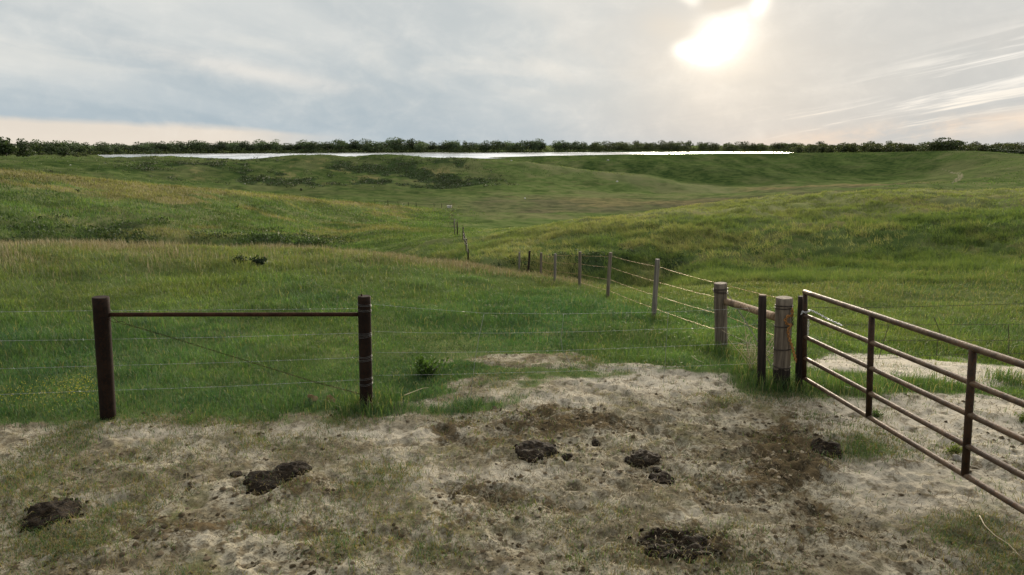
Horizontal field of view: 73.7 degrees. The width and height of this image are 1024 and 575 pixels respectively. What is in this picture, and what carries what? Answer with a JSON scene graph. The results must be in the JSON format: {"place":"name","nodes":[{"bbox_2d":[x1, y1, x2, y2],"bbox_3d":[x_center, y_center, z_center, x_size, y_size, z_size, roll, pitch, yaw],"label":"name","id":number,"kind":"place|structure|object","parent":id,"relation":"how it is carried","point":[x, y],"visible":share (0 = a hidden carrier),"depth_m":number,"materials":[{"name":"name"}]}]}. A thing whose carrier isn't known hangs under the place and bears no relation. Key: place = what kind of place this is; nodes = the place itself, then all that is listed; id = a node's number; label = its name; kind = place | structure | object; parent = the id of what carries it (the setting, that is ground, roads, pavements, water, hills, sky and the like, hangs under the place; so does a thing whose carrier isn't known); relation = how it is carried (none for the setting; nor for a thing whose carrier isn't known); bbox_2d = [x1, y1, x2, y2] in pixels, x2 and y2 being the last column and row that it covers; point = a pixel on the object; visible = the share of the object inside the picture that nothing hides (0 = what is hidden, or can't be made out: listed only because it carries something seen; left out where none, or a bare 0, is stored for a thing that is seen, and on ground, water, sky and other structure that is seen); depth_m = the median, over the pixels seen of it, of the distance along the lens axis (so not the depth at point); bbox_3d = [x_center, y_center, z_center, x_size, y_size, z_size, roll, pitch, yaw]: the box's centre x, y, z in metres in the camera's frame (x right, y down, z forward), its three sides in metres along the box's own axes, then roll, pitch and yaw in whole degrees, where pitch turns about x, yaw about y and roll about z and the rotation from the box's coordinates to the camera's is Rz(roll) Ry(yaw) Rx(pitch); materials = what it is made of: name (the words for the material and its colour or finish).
{"place":"outdoors","nodes":[
{"label":"outdoors","id":0,"kind":"place"},
{"bbox_2d":[99,152,789,158],"bbox_3d":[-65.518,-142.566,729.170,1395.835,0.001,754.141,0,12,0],"label":"lake","id":1,"kind":"structure","parent":0,"point":[267,155],"depth_m":692.09,"materials":[{"name":"white liquid"}]},
{"bbox_2d":[371,250,594,287],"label":"reddish grass","id":2,"kind":"structure","parent":0,"point":[498,269],"depth_m":20.15,"materials":[{"name":"plant"}]},
{"bbox_2d":[0,145,1023,574],"bbox_3d":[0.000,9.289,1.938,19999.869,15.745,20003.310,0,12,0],"label":"ground","id":3,"kind":"structure","parent":0,"point":[520,197],"depth_m":7.54,"materials":[{"name":"plant"}]},
{"bbox_2d":[0,137,19,155],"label":"lakeside tree","id":4,"kind":"object","parent":3,"relation":"on","point":[7,147],"visible":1,"depth_m":338.69,"materials":[{"name":"green plant"}]},
{"bbox_2d":[15,138,38,156],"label":"lakeside tree","id":5,"kind":"object","parent":3,"relation":"on","point":[24,151],"visible":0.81,"depth_m":351.64,"materials":[{"name":"green plant"}]},
{"bbox_2d":[29,144,43,154],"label":"lakeside tree","id":6,"kind":"object","parent":3,"relation":"on","point":[38,150],"visible":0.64,"depth_m":492.94,"materials":[{"name":"green plant"}]},
{"bbox_2d":[0,373,97,412],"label":"flowering weeds","id":7,"kind":"object","parent":3,"relation":"on","point":[57,389],"visible":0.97,"depth_m":7.97,"materials":[{"name":"green plant"}]},
{"bbox_2d":[41,144,60,154],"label":"lakeside tree","id":8,"kind":"object","parent":3,"relation":"on","point":[49,150],"visible":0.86,"depth_m":488.76,"materials":[{"name":"green plant"}]},
{"bbox_2d":[19,498,88,532],"bbox_3d":[-3.807,1.859,5.648,0.509,0.130,0.515,0,12,0],"label":"cow pat","id":9,"kind":"object","parent":3,"relation":"on","point":[39,511],"visible":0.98,"depth_m":5.59,"materials":[{"name":"soil"}]},
{"bbox_2d":[45,140,73,151],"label":"shore tree","id":10,"kind":"object","parent":3,"relation":"on","point":[67,144],"visible":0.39,"depth_m":648.10,"materials":[{"name":"green plant"}]},
{"bbox_2d":[54,146,71,156],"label":"lakeside tree","id":11,"kind":"object","parent":3,"relation":"on","point":[63,151],"visible":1,"depth_m":427.30,"materials":[{"name":"green plant"}]},
{"bbox_2d":[60,140,83,151],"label":"shore tree","id":12,"kind":"object","parent":3,"relation":"on","point":[77,146],"visible":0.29,"depth_m":657.17,"materials":[{"name":"green plant"}]},
{"bbox_2d":[73,146,87,153],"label":"lakeside tree","id":13,"kind":"object","parent":3,"relation":"on","point":[80,150],"visible":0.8,"depth_m":516.02,"materials":[{"name":"green plant"}]},
{"bbox_2d":[96,142,114,152],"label":"shore tree","id":14,"kind":"object","parent":3,"relation":"on","point":[108,149],"visible":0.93,"depth_m":691.14,"materials":[{"name":"green plant"}]},
{"bbox_2d":[138,142,161,152],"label":"shore tree","id":15,"kind":"object","parent":3,"relation":"on","point":[147,146],"visible":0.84,"depth_m":739.93,"materials":[{"name":"green plant"}]},
{"bbox_2d":[165,141,188,151],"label":"shore tree","id":16,"kind":"object","parent":3,"relation":"on","point":[175,145],"visible":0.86,"depth_m":767.96,"materials":[{"name":"green plant"}]},
{"bbox_2d":[0,212,362,248],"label":"gully brush","id":17,"kind":"object","parent":3,"relation":"on","point":[272,236],"visible":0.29,"depth_m":54.33,"materials":[{"name":"green plant"}]},
{"bbox_2d":[187,140,203,150],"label":"shore tree","id":18,"kind":"object","parent":3,"relation":"on","point":[192,147],"visible":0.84,"depth_m":781.62,"materials":[{"name":"green plant"}]},
{"bbox_2d":[195,140,210,152],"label":"shore tree","id":19,"kind":"object","parent":3,"relation":"on","point":[204,144],"visible":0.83,"depth_m":784.46,"materials":[{"name":"green plant"}]},
{"bbox_2d":[205,143,223,151],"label":"shore tree","id":20,"kind":"object","parent":3,"relation":"on","point":[213,147],"visible":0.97,"depth_m":785.65,"materials":[{"name":"green plant"}]},
{"bbox_2d":[221,142,238,150],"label":"shore tree","id":21,"kind":"object","parent":3,"relation":"on","point":[231,145],"visible":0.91,"depth_m":795.43,"materials":[{"name":"green plant"}]},
{"bbox_2d":[228,471,241,477],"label":"cow pat","id":22,"kind":"object","parent":3,"relation":"on","point":[236,474],"visible":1,"depth_m":6.33,"materials":[{"name":"soil"}]},
{"bbox_2d":[231,253,248,263],"bbox_3d":[-7.157,-0.733,17.983,0.470,0.314,0.357,-3,12,-13],"label":"juniper","id":23,"kind":"object","parent":3,"relation":"on","point":[240,257],"visible":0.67,"depth_m":17.98,"materials":[{"name":"green plant"}]},
{"bbox_2d":[0,167,484,249],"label":"hill grass","id":24,"kind":"structure","parent":3,"relation":"on","point":[409,231],"depth_m":66.37,"materials":[{"name":"plant"}]},
{"bbox_2d":[239,141,254,150],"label":"shore tree","id":25,"kind":"object","parent":3,"relation":"on","point":[246,145],"visible":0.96,"depth_m":805.13,"materials":[{"name":"green plant"}]},
{"bbox_2d":[0,235,513,290],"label":"seed grass","id":26,"kind":"structure","parent":3,"relation":"on","point":[103,242],"depth_m":19.69,"materials":[{"name":"plant"}]},
{"bbox_2d":[249,255,267,265],"bbox_3d":[-6.630,-0.719,17.865,0.498,0.390,0.315,-5,13,-22],"label":"juniper","id":27,"kind":"object","parent":3,"relation":"on","point":[259,261],"visible":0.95,"depth_m":17.82,"materials":[{"name":"green plant"}]},
{"bbox_2d":[253,139,267,150],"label":"shore tree","id":28,"kind":"object","parent":3,"relation":"on","point":[259,146],"visible":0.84,"depth_m":811.70,"materials":[{"name":"green plant"}]},
{"bbox_2d":[243,470,291,495],"bbox_3d":[-2.196,1.754,6.196,0.454,0.105,0.460,-6,13,-28],"label":"cow pat","id":29,"kind":"object","parent":3,"relation":"on","point":[270,482],"visible":0.91,"depth_m":6.14,"materials":[{"name":"soil"}]},
{"bbox_2d":[268,139,284,151],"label":"shore tree","id":30,"kind":"object","parent":3,"relation":"on","point":[275,145],"visible":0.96,"depth_m":820.34,"materials":[{"name":"green plant"}]},
{"bbox_2d":[280,143,294,151],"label":"shore tree","id":31,"kind":"object","parent":3,"relation":"on","point":[287,147],"visible":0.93,"depth_m":825.20,"materials":[{"name":"green plant"}]},
{"bbox_2d":[272,461,314,479],"bbox_3d":[-2.064,1.709,6.362,0.408,0.128,0.402,5,13,24],"label":"cow pat","id":32,"kind":"object","parent":3,"relation":"on","point":[285,468],"visible":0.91,"depth_m":6.32,"materials":[{"name":"soil"}]},
{"bbox_2d":[296,140,315,151],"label":"shore tree","id":33,"kind":"object","parent":3,"relation":"on","point":[302,144],"visible":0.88,"depth_m":826.10,"materials":[{"name":"green plant"}]},
{"bbox_2d":[104,154,518,188],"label":"hillside scrub","id":34,"kind":"object","parent":3,"relation":"on","point":[398,169],"visible":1,"depth_m":197.72,"materials":[{"name":"green plant"}]},
{"bbox_2d":[330,138,344,150],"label":"shore tree","id":35,"kind":"object","parent":3,"relation":"on","point":[335,142],"visible":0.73,"depth_m":844.68,"materials":[{"name":"green plant"}]},
{"bbox_2d":[332,141,353,151],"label":"shore tree","id":36,"kind":"object","parent":3,"relation":"on","point":[345,144],"visible":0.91,"depth_m":841.03,"materials":[{"name":"green plant"}]},
{"bbox_2d":[346,139,359,150],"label":"shore tree","id":37,"kind":"object","parent":3,"relation":"on","point":[353,145],"visible":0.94,"depth_m":846.62,"materials":[{"name":"green plant"}]},
{"bbox_2d":[354,138,370,151],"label":"shore tree","id":38,"kind":"object","parent":3,"relation":"on","point":[362,147],"visible":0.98,"depth_m":847.79,"materials":[{"name":"green plant"}]},
{"bbox_2d":[361,141,382,151],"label":"shore tree","id":39,"kind":"object","parent":3,"relation":"on","point":[373,146],"visible":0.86,"depth_m":849.86,"materials":[{"name":"green plant"}]},
{"bbox_2d":[0,294,765,420],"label":"wire fence","id":40,"kind":"object","parent":3,"relation":"on","point":[102,315],"visible":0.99,"depth_m":7.60,"materials":[{"name":"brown wood"}]},
{"bbox_2d":[374,142,391,150],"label":"shore tree","id":41,"kind":"object","parent":3,"relation":"on","point":[383,147],"visible":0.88,"depth_m":854.33,"materials":[{"name":"green plant"}]},
{"bbox_2d":[386,137,404,150],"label":"shore tree","id":42,"kind":"object","parent":3,"relation":"on","point":[391,145],"visible":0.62,"depth_m":862.90,"materials":[{"name":"green plant"}]},
{"bbox_2d":[393,138,409,150],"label":"shore tree","id":43,"kind":"object","parent":3,"relation":"on","point":[399,141],"visible":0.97,"depth_m":858.12,"materials":[{"name":"green plant"}]},
{"bbox_2d":[404,138,416,149],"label":"shore tree","id":44,"kind":"object","parent":3,"relation":"on","point":[410,144],"visible":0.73,"depth_m":866.45,"materials":[{"name":"green plant"}]},
{"bbox_2d":[408,140,429,150],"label":"shore tree","id":45,"kind":"object","parent":3,"relation":"on","point":[418,147],"visible":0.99,"depth_m":861.72,"materials":[{"name":"green plant"}]},
{"bbox_2d":[413,353,448,377],"bbox_3d":[-1.084,1.048,9.072,0.513,0.361,0.370,0,12,0],"label":"weed","id":46,"kind":"object","parent":3,"relation":"on","point":[426,367],"visible":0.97,"depth_m":9.08,"materials":[{"name":"green plant"}]},
{"bbox_2d":[425,141,437,150],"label":"shore tree","id":47,"kind":"object","parent":3,"relation":"on","point":[433,146],"visible":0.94,"depth_m":868.13,"materials":[{"name":"green plant"}]},
{"bbox_2d":[436,142,448,150],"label":"shore tree","id":48,"kind":"object","parent":3,"relation":"on","point":[441,147],"visible":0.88,"depth_m":871.57,"materials":[{"name":"green plant"}]},
{"bbox_2d":[449,140,463,150],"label":"shore tree","id":49,"kind":"object","parent":3,"relation":"on","point":[454,143],"visible":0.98,"depth_m":870.66,"materials":[{"name":"green plant"}]},
{"bbox_2d":[1,147,921,154],"bbox_3d":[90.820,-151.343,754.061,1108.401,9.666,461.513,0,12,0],"label":"shore undergrowth","id":50,"kind":"object","parent":3,"relation":"on","point":[99,152],"visible":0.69,"depth_m":848.76,"materials":[{"name":"green plant"}]},
{"bbox_2d":[454,219,468,259],"bbox_3d":[-3.042,-2.870,42.256,0.393,1.454,14.880,-2,12,-7],"label":"valley fence","id":51,"kind":"object","parent":3,"relation":"on","point":[465,242],"visible":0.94,"depth_m":41.74,"materials":[{"name":"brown wood"}]},
{"bbox_2d":[479,140,492,151],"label":"shore tree","id":52,"kind":"object","parent":3,"relation":"on","point":[486,147],"visible":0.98,"depth_m":875.16,"materials":[{"name":"green plant"}]},
{"bbox_2d":[490,140,505,149],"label":"shore tree","id":53,"kind":"object","parent":3,"relation":"on","point":[497,143],"visible":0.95,"depth_m":883.45,"materials":[{"name":"green plant"}]},
{"bbox_2d":[497,140,518,150],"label":"shore tree","id":54,"kind":"object","parent":3,"relation":"on","point":[508,146],"visible":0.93,"depth_m":885.59,"materials":[{"name":"green plant"}]},
{"bbox_2d":[0,240,1023,491],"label":"grass","id":55,"kind":"structure","parent":3,"relation":"on","point":[604,310],"depth_m":12.44,"materials":[{"name":"plant"}]},
{"bbox_2d":[0,150,1023,188],"bbox_3d":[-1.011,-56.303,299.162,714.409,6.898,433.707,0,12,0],"label":"grass","id":56,"kind":"structure","parent":3,"relation":"on","point":[492,165],"depth_m":213.79,"materials":[{"name":"plant"}]},
{"bbox_2d":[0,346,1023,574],"bbox_3d":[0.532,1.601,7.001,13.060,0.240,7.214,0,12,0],"label":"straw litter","id":57,"kind":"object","parent":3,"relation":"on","point":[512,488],"visible":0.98,"depth_m":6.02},
{"bbox_2d":[0,353,1023,574],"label":"soil crumbs","id":58,"kind":"object","parent":3,"relation":"on","point":[522,555],"visible":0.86,"depth_m":5.73,"materials":[{"name":"soil"}]},
{"bbox_2d":[512,142,524,151],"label":"shore tree","id":59,"kind":"object","parent":3,"relation":"on","point":[519,147],"visible":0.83,"depth_m":892.00,"materials":[{"name":"green plant"}]},
{"bbox_2d":[521,140,535,149],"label":"shore tree","id":60,"kind":"object","parent":3,"relation":"on","point":[525,143],"visible":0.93,"depth_m":902.00,"materials":[{"name":"green plant"}]},
{"bbox_2d":[510,439,559,462],"bbox_3d":[0.212,1.609,6.761,0.487,0.110,0.442,7,14,30],"label":"cow pat","id":61,"kind":"object","parent":3,"relation":"on","point":[527,450],"visible":0.97,"depth_m":6.72,"materials":[{"name":"soil"}]},
{"bbox_2d":[529,138,543,151],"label":"shore tree","id":62,"kind":"object","parent":3,"relation":"on","point":[536,145],"visible":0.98,"depth_m":902.18,"materials":[{"name":"green plant"}]},
{"bbox_2d":[548,140,563,151],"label":"shore tree","id":63,"kind":"object","parent":3,"relation":"on","point":[557,144],"visible":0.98,"depth_m":915.52,"materials":[{"name":"green plant"}]},
{"bbox_2d":[562,453,572,460],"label":"cow pat","id":64,"kind":"object","parent":3,"relation":"on","point":[566,456],"visible":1,"depth_m":6.61,"materials":[{"name":"soil"}]},
{"bbox_2d":[492,248,693,287],"bbox_3d":[3.008,-0.084,29.968,9.961,2.462,8.561,0,12,0],"label":"creek brush","id":65,"kind":"object","parent":3,"relation":"on","point":[592,252],"visible":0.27,"depth_m":32.01,"materials":[{"name":"green plant"}]},
{"bbox_2d":[591,142,606,150],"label":"shore tree","id":66,"kind":"object","parent":3,"relation":"on","point":[598,145],"visible":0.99,"depth_m":935.51,"materials":[{"name":"green plant"}]},
{"bbox_2d":[604,142,622,150],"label":"shore tree","id":67,"kind":"object","parent":3,"relation":"on","point":[612,145],"visible":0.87,"depth_m":943.40,"materials":[{"name":"green plant"}]},
{"bbox_2d":[625,456,632,464],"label":"cow pat","id":68,"kind":"object","parent":3,"relation":"on","point":[628,461],"visible":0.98,"depth_m":6.62,"materials":[{"name":"soil"}]},
{"bbox_2d":[630,449,661,468],"bbox_3d":[1.276,1.663,6.661,0.336,0.119,0.335,-7,14,-30],"label":"cow pat","id":69,"kind":"object","parent":3,"relation":"on","point":[639,456],"visible":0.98,"depth_m":6.60,"materials":[{"name":"soil"}]},
{"bbox_2d":[517,251,793,389],"bbox_3d":[0.642,-0.966,31.745,1.420,7.416,46.638,-1,12,-5],"label":"pasture fence","id":70,"kind":"object","parent":3,"relation":"on","point":[784,305],"visible":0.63,"depth_m":10.07,"materials":[{"name":"grey wood"}]},
{"bbox_2d":[784,308,796,362],"bbox_3d":[3.429,0.590,8.390,0.203,0.708,0.037,0,12,0],"label":"rusty chain","id":71,"kind":"object","parent":70,"relation":"hanging from","point":[791,343],"visible":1,"depth_m":8.37,"materials":[{"name":"metal"}]},
{"bbox_2d":[652,140,668,150],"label":"shore tree","id":72,"kind":"object","parent":3,"relation":"on","point":[661,145],"visible":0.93,"depth_m":967.92,"materials":[{"name":"green plant"}]},
{"bbox_2d":[646,471,675,484],"bbox_3d":[1.359,1.764,6.277,0.284,0.102,0.234,4,12,18],"label":"cow pat","id":73,"kind":"object","parent":3,"relation":"on","point":[663,477],"visible":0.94,"depth_m":6.25,"materials":[{"name":"soil"}]},
{"bbox_2d":[305,187,1023,288],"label":"tussock grass","id":74,"kind":"structure","parent":3,"relation":"on","point":[923,260],"depth_m":32.58,"materials":[{"name":"plant"}]},
{"bbox_2d":[627,527,722,562],"bbox_3d":[1.238,1.969,5.210,0.697,0.126,0.466,0,12,0],"label":"cow pat","id":75,"kind":"object","parent":3,"relation":"on","point":[691,542],"visible":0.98,"depth_m":5.21,"materials":[{"name":"soil"}]},
{"bbox_2d":[693,142,706,150],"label":"shore tree","id":76,"kind":"object","parent":3,"relation":"on","point":[701,145],"visible":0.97,"depth_m":967.14,"materials":[{"name":"green plant"}]},
{"bbox_2d":[721,142,736,150],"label":"shore tree","id":77,"kind":"object","parent":3,"relation":"on","point":[727,146],"visible":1,"depth_m":969.08,"materials":[{"name":"green plant"}]},
{"bbox_2d":[737,141,753,149],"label":"shore tree","id":78,"kind":"object","parent":3,"relation":"on","point":[743,146],"visible":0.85,"depth_m":978.10,"materials":[{"name":"green plant"}]},
{"bbox_2d":[724,305,773,369],"bbox_3d":[3.296,0.731,9.175,0.809,0.888,0.646,-8,14,-34],"label":"dead weed","id":79,"kind":"object","parent":3,"relation":"on","point":[748,344],"visible":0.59,"depth_m":9.14,"materials":[{"name":"plant"}]},
{"bbox_2d":[755,143,767,150],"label":"shore tree","id":80,"kind":"object","parent":3,"relation":"on","point":[761,145],"visible":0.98,"depth_m":973.84,"materials":[{"name":"green plant"}]},
{"bbox_2d":[768,142,781,149],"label":"shore tree","id":81,"kind":"object","parent":3,"relation":"on","point":[772,145],"visible":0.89,"depth_m":978.83,"materials":[{"name":"green plant"}]},
{"bbox_2d":[792,144,804,152],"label":"tree","id":82,"kind":"object","parent":3,"relation":"on","point":[798,149],"visible":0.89,"depth_m":616.82,"materials":[{"name":"green plant"}]},
{"bbox_2d":[806,144,818,152],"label":"tree","id":83,"kind":"object","parent":3,"relation":"on","point":[813,148],"visible":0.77,"depth_m":605.73,"materials":[{"name":"green plant"}]},
{"bbox_2d":[817,144,827,152],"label":"tree","id":84,"kind":"object","parent":3,"relation":"on","point":[821,148],"visible":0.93,"depth_m":587.17,"materials":[{"name":"green plant"}]},
{"bbox_2d":[810,437,844,459],"bbox_3d":[3.168,1.616,6.883,0.346,0.126,0.462,0,12,0],"label":"cow pat","id":85,"kind":"object","parent":3,"relation":"on","point":[819,444],"visible":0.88,"depth_m":6.85,"materials":[{"name":"soil"}]},
{"bbox_2d":[839,142,854,152],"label":"tree","id":86,"kind":"object","parent":3,"relation":"on","point":[844,148],"visible":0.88,"depth_m":565.21,"materials":[{"name":"green plant"}]},
{"bbox_2d":[848,143,860,152],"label":"tree","id":87,"kind":"object","parent":3,"relation":"on","point":[853,149],"visible":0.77,"depth_m":562.88,"materials":[{"name":"green plant"}]},
{"bbox_2d":[857,143,869,151],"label":"tree","id":88,"kind":"object","parent":3,"relation":"on","point":[861,148],"visible":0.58,"depth_m":571.59,"materials":[{"name":"green plant"}]},
{"bbox_2d":[865,144,879,151],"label":"tree","id":89,"kind":"object","parent":3,"relation":"on","point":[872,148],"visible":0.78,"depth_m":543.32,"materials":[{"name":"green plant"}]},
{"bbox_2d":[880,145,895,151],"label":"tree","id":90,"kind":"object","parent":3,"relation":"on","point":[888,148],"visible":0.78,"depth_m":533.13,"materials":[{"name":"green plant"}]},
{"bbox_2d":[895,143,907,151],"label":"tree","id":91,"kind":"object","parent":3,"relation":"on","point":[901,149],"visible":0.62,"depth_m":532.41,"materials":[{"name":"green plant"}]},
{"bbox_2d":[795,296,1023,386],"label":"boundary fence","id":92,"kind":"object","parent":3,"relation":"on","point":[798,367],"visible":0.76,"depth_m":8.59,"materials":[{"name":"wood"}]},
{"bbox_2d":[802,290,1023,513],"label":"metal gate","id":93,"kind":"structure","parent":92,"relation":"attached to","point":[972,384],"depth_m":6.07,"materials":[{"name":"metal"}]},
{"bbox_2d":[801,309,841,325],"bbox_3d":[3.761,0.359,8.311,0.481,0.184,0.110,2,12,8],"label":"gate chain","id":94,"kind":"object","parent":93,"relation":"attached to","point":[809,310],"visible":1,"depth_m":8.32,"materials":[{"name":"metal"}]},
{"bbox_2d":[920,137,967,150],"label":"spreading tree","id":95,"kind":"object","parent":3,"relation":"on","point":[937,145],"visible":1,"depth_m":395.26,"materials":[{"name":"green plant"}]},
{"bbox_2d":[945,442,961,454],"bbox_3d":[4.388,1.606,6.769,0.166,0.194,0.149,-8,14,-32],"label":"weed","id":96,"kind":"object","parent":3,"relation":"on","point":[951,449],"visible":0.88,"depth_m":6.76,"materials":[{"name":"green plant"}]},
{"bbox_2d":[951,454,961,461],"bbox_3d":[4.325,1.658,6.630,0.100,0.074,0.088,7,14,31],"label":"stone","id":97,"kind":"object","parent":3,"relation":"on","point":[956,457],"visible":0.91,"depth_m":6.61,"materials":[{"name":"stone"}]},
{"bbox_2d":[969,144,986,150],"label":"tree","id":98,"kind":"object","parent":3,"relation":"on","point":[978,147],"visible":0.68,"depth_m":448.71,"materials":[{"name":"green plant"}]},
{"bbox_2d":[979,143,998,151],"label":"tree","id":99,"kind":"object","parent":3,"relation":"on","point":[985,148],"visible":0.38,"depth_m":444.88,"materials":[{"name":"green plant"}]},
{"bbox_2d":[979,515,1019,555],"bbox_3d":[3.733,1.904,5.271,0.050,0.020,0.541,1,12,7],"label":"straw","id":100,"kind":"object","parent":3,"relation":"on","point":[994,534],"visible":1,"depth_m":5.29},
{"bbox_2d":[1001,143,1016,152],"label":"tree","id":101,"kind":"object","parent":3,"relation":"on","point":[1011,147],"visible":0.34,"depth_m":423.80,"materials":[{"name":"green plant"}]},
{"bbox_2d":[1014,409,1023,423],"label":"weed","id":102,"kind":"object","parent":3,"relation":"on","point":[1021,419],"visible":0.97,"depth_m":7.50,"materials":[{"name":"green plant"}]},
{"bbox_2d":[0,0,1023,145],"label":"sky","id":103,"kind":"structure","parent":0,"point":[833,72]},
{"bbox_2d":[315,283,1023,423],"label":"tall grass","id":104,"kind":"structure","parent":0,"point":[1010,378],"depth_m":8.67,"materials":[{"name":"plant"}]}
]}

